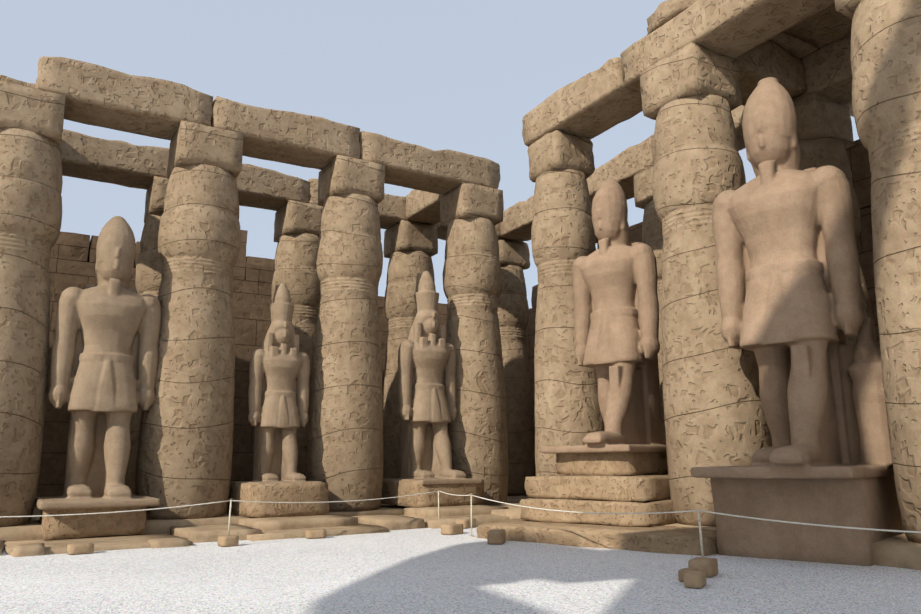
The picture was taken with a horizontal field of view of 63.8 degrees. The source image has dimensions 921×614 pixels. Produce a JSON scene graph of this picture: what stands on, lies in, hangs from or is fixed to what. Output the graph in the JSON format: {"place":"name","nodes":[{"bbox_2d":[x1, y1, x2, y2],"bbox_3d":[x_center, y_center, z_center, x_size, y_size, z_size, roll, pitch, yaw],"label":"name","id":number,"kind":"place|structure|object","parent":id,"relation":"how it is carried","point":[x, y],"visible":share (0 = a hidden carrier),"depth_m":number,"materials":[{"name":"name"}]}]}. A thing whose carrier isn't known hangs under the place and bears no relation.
{"place":"outdoors","nodes":[
{"label":"outdoors","id":0,"kind":"place"},
{"bbox_2d":[0,0,858,308],"label":"sky","id":1,"kind":"structure","parent":0,"point":[463,76],"materials":[{"name":"blue"}]},
{"bbox_2d":[0,526,920,613],"bbox_3d":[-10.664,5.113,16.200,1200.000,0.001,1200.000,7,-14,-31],"label":"gravel ground","id":2,"kind":"structure","parent":0,"point":[425,570],"depth_m":9.97,"materials":[{"name":"white gravel"}]},
{"bbox_2d":[34,230,447,506],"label":"back wall","id":3,"kind":"structure","parent":2,"relation":"on","point":[72,259],"depth_m":27.24,"materials":[{"name":"stone"}]},
{"bbox_2d":[67,518,705,587],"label":"loose blocks","id":4,"kind":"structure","parent":2,"relation":"on","point":[692,577],"depth_m":14.34,"materials":[{"name":"brown stone"}]},
{"bbox_2d":[0,495,920,569],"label":"stylobate slabs","id":5,"kind":"structure","parent":2,"relation":"on","point":[899,550],"depth_m":16.63,"materials":[{"name":"stone"}]},
{"bbox_2d":[0,81,65,526],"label":"column","id":6,"kind":"structure","parent":5,"relation":"on","point":[31,132],"depth_m":16.92,"materials":[{"name":"stone"}]},
{"bbox_2d":[40,506,146,539],"bbox_3d":[-8.498,4.799,17.054,2.049,0.810,2.986,7,-14,-31],"label":"pedestal","id":7,"kind":"object","parent":5,"relation":"on","point":[92,525],"visible":0.58,"depth_m":15.79,"materials":[{"name":"stone"}]},
{"bbox_2d":[35,216,160,509],"bbox_3d":[-8.415,1.106,17.654,2.325,7.036,3.140,7,-14,-31],"label":"statue","id":8,"kind":"object","parent":7,"relation":"on","point":[104,363],"visible":1,"depth_m":17.36,"materials":[{"name":"stone"}]},
{"bbox_2d":[125,176,168,493],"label":"column","id":9,"kind":"structure","parent":5,"relation":"on","point":[149,266],"depth_m":22.85,"materials":[{"name":"stone"}]},
{"bbox_2d":[135,121,243,518],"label":"column","id":10,"kind":"structure","parent":5,"relation":"on","point":[185,449],"depth_m":18.67,"materials":[{"name":"stone"}]},
{"bbox_2d":[35,56,499,194],"bbox_3d":[-4.826,-4.959,21.998,13.626,1.121,1.492,7,-14,-31],"label":"architrave","id":11,"kind":"object","parent":10,"relation":"on","point":[100,96],"visible":0.71,"depth_m":20.63,"materials":[{"name":"stone"}]},
{"bbox_2d":[226,482,328,517],"bbox_3d":[-4.859,4.983,19.336,2.058,0.842,2.904,7,-14,-31],"label":"pedestal","id":12,"kind":"object","parent":5,"relation":"on","point":[294,492],"visible":0.73,"depth_m":18.18,"materials":[{"name":"stone"}]},
{"bbox_2d":[236,283,320,483],"bbox_3d":[-4.804,1.991,19.827,1.642,5.477,2.217,7,-14,-31],"label":"statue","id":13,"kind":"object","parent":12,"relation":"on","point":[279,372],"visible":0.9,"depth_m":19.60,"materials":[{"name":"stone"}]},
{"bbox_2d":[271,200,322,476],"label":"column","id":14,"kind":"structure","parent":5,"relation":"on","point":[296,230],"depth_m":25.16,"materials":[{"name":"stone"}]},
{"bbox_2d":[306,155,384,510],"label":"column","id":15,"kind":"structure","parent":5,"relation":"on","point":[345,444],"depth_m":20.89,"materials":[{"name":"stone"}]},
{"bbox_2d":[383,220,437,478],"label":"column","id":16,"kind":"structure","parent":5,"relation":"on","point":[410,249],"depth_m":27.27,"materials":[{"name":"stone"}]},
{"bbox_2d":[60,129,523,241],"bbox_3d":[-9.348,-4.402,24.330,27.648,1.069,1.494,7,-14,-31],"label":"architrave","id":17,"kind":"object","parent":16,"relation":"on","point":[117,162],"visible":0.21,"depth_m":23.52,"materials":[{"name":"stone"}]},
{"bbox_2d":[0,75,35,88],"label":"cross architrave","id":18,"kind":"object","parent":17,"relation":"attached to","point":[3,78],"visible":0.06,"depth_m":19.04,"materials":[{"name":"stone"}]},
{"bbox_2d":[405,189,441,224],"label":"stone beam","id":19,"kind":"structure","parent":17,"relation":"attached to","point":[422,207],"depth_m":27.02,"materials":[{"name":"stone"}]},
{"bbox_2d":[381,478,484,506],"bbox_3d":[-0.969,5.402,21.662,2.258,0.748,2.906,7,-14,-31],"label":"pedestal","id":20,"kind":"object","parent":5,"relation":"on","point":[391,487],"visible":0.71,"depth_m":20.53,"materials":[{"name":"stone"}]},
{"bbox_2d":[393,271,481,484],"bbox_3d":[-0.909,2.000,22.219,1.933,6.450,2.611,7,-14,-31],"label":"statue","id":21,"kind":"object","parent":20,"relation":"on","point":[427,379],"visible":1,"depth_m":21.93,"materials":[{"name":"stone"}]},
{"bbox_2d":[440,183,508,504],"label":"column","id":22,"kind":"structure","parent":5,"relation":"on","point":[471,215],"depth_m":23.26,"materials":[{"name":"stone"}]},
{"bbox_2d":[497,240,534,495],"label":"column","id":23,"kind":"structure","parent":5,"relation":"on","point":[513,306],"depth_m":29.07,"materials":[{"name":"stone"}]},
{"bbox_2d":[527,130,604,475],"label":"column","id":24,"kind":"structure","parent":5,"relation":"on","point":[561,171],"depth_m":19.54,"materials":[{"name":"stone"}]},
{"bbox_2d":[477,452,717,555],"bbox_3d":[3.706,3.990,15.895,5.411,2.016,4.964,-11,-16,41],"label":"pedestal","id":25,"kind":"object","parent":5,"relation":"on","point":[626,482],"visible":0.69,"depth_m":15.01,"materials":[{"name":"stone"}]},
{"bbox_2d":[542,179,666,453],"bbox_3d":[3.518,0.045,17.526,2.226,6.728,3.196,-11,-16,41],"label":"statue","id":26,"kind":"object","parent":25,"relation":"on","point":[616,302],"visible":0.96,"depth_m":17.23,"materials":[{"name":"beige stone"}]},
{"bbox_2d":[634,165,665,444],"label":"column","id":27,"kind":"structure","parent":5,"relation":"on","point":[652,236],"depth_m":22.36,"materials":[{"name":"stone"}]},
{"bbox_2d":[500,35,852,240],"bbox_3d":[8.222,-5.380,20.616,1.496,1.108,23.422,7,-14,-31],"label":"architrave","id":28,"kind":"object","parent":27,"relation":"on","point":[828,71],"visible":0.31,"depth_m":22.96,"materials":[{"name":"stone"}]},
{"bbox_2d":[640,42,771,525],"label":"column","id":29,"kind":"structure","parent":5,"relation":"on","point":[714,415],"depth_m":15.41,"materials":[{"name":"stone"}]},
{"bbox_2d":[522,0,834,146],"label":"architrave","id":30,"kind":"object","parent":29,"relation":"on","point":[606,96],"visible":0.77,"depth_m":17.19,"materials":[{"name":"stone"}]},
{"bbox_2d":[646,0,853,116],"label":"roof slabs","id":31,"kind":"structure","parent":30,"relation":"on","point":[816,32],"depth_m":17.50,"materials":[{"name":"stone"}]},
{"bbox_2d":[736,40,806,105],"bbox_3d":[7.124,-5.826,18.291,2.945,1.055,1.342,7,-14,-31],"label":"cross architrave","id":32,"kind":"object","parent":29,"relation":"on","point":[782,65],"visible":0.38,"depth_m":17.85,"materials":[{"name":"stone"}]},
{"bbox_2d":[710,465,903,565],"bbox_3d":[5.998,3.529,12.750,2.390,1.585,2.473,-11,-16,40],"label":"pedestal","id":33,"kind":"object","parent":5,"relation":"on","point":[872,503],"visible":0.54,"depth_m":11.77,"materials":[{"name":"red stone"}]},
{"bbox_2d":[691,77,893,478],"bbox_3d":[5.838,-0.814,13.393,2.690,7.601,3.610,-11,-16,41],"label":"statue","id":34,"kind":"object","parent":33,"relation":"on","point":[789,280],"visible":1,"depth_m":13.07,"materials":[{"name":"beige stone"}]},
{"bbox_2d":[792,92,876,343],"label":"column","id":35,"kind":"structure","parent":5,"relation":"on","point":[824,131],"depth_m":18.26,"materials":[{"name":"stone"}]},
{"bbox_2d":[834,0,920,542],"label":"column","id":36,"kind":"structure","parent":5,"relation":"on","point":[886,63],"depth_m":11.80,"materials":[{"name":"stone"}]},
{"bbox_2d":[228,491,703,558],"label":"barrier posts","id":37,"kind":"object","parent":2,"relation":"on","point":[700,534],"visible":0.83,"depth_m":14.60,"materials":[{"name":"grey metal"}]},
{"bbox_2d":[0,491,920,532],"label":"barrier rope","id":38,"kind":"object","parent":37,"relation":"attached to","point":[509,504],"visible":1,"depth_m":12.93,"materials":[{"name":"beige fabric"}]},
{"bbox_2d":[218,535,717,577],"bbox_3d":[-1.689,3.378,8.891,11.506,0.226,13.232,7,-14,-31],"label":"barrier post feet","id":39,"kind":"object","parent":2,"relation":"on","point":[709,566],"visible":0.81,"depth_m":10.23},
{"bbox_2d":[526,139,879,475],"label":"back wall","id":40,"kind":"structure","parent":2,"relation":"on","point":[857,155],"depth_m":20.18,"materials":[{"name":"stone"}]}
]}

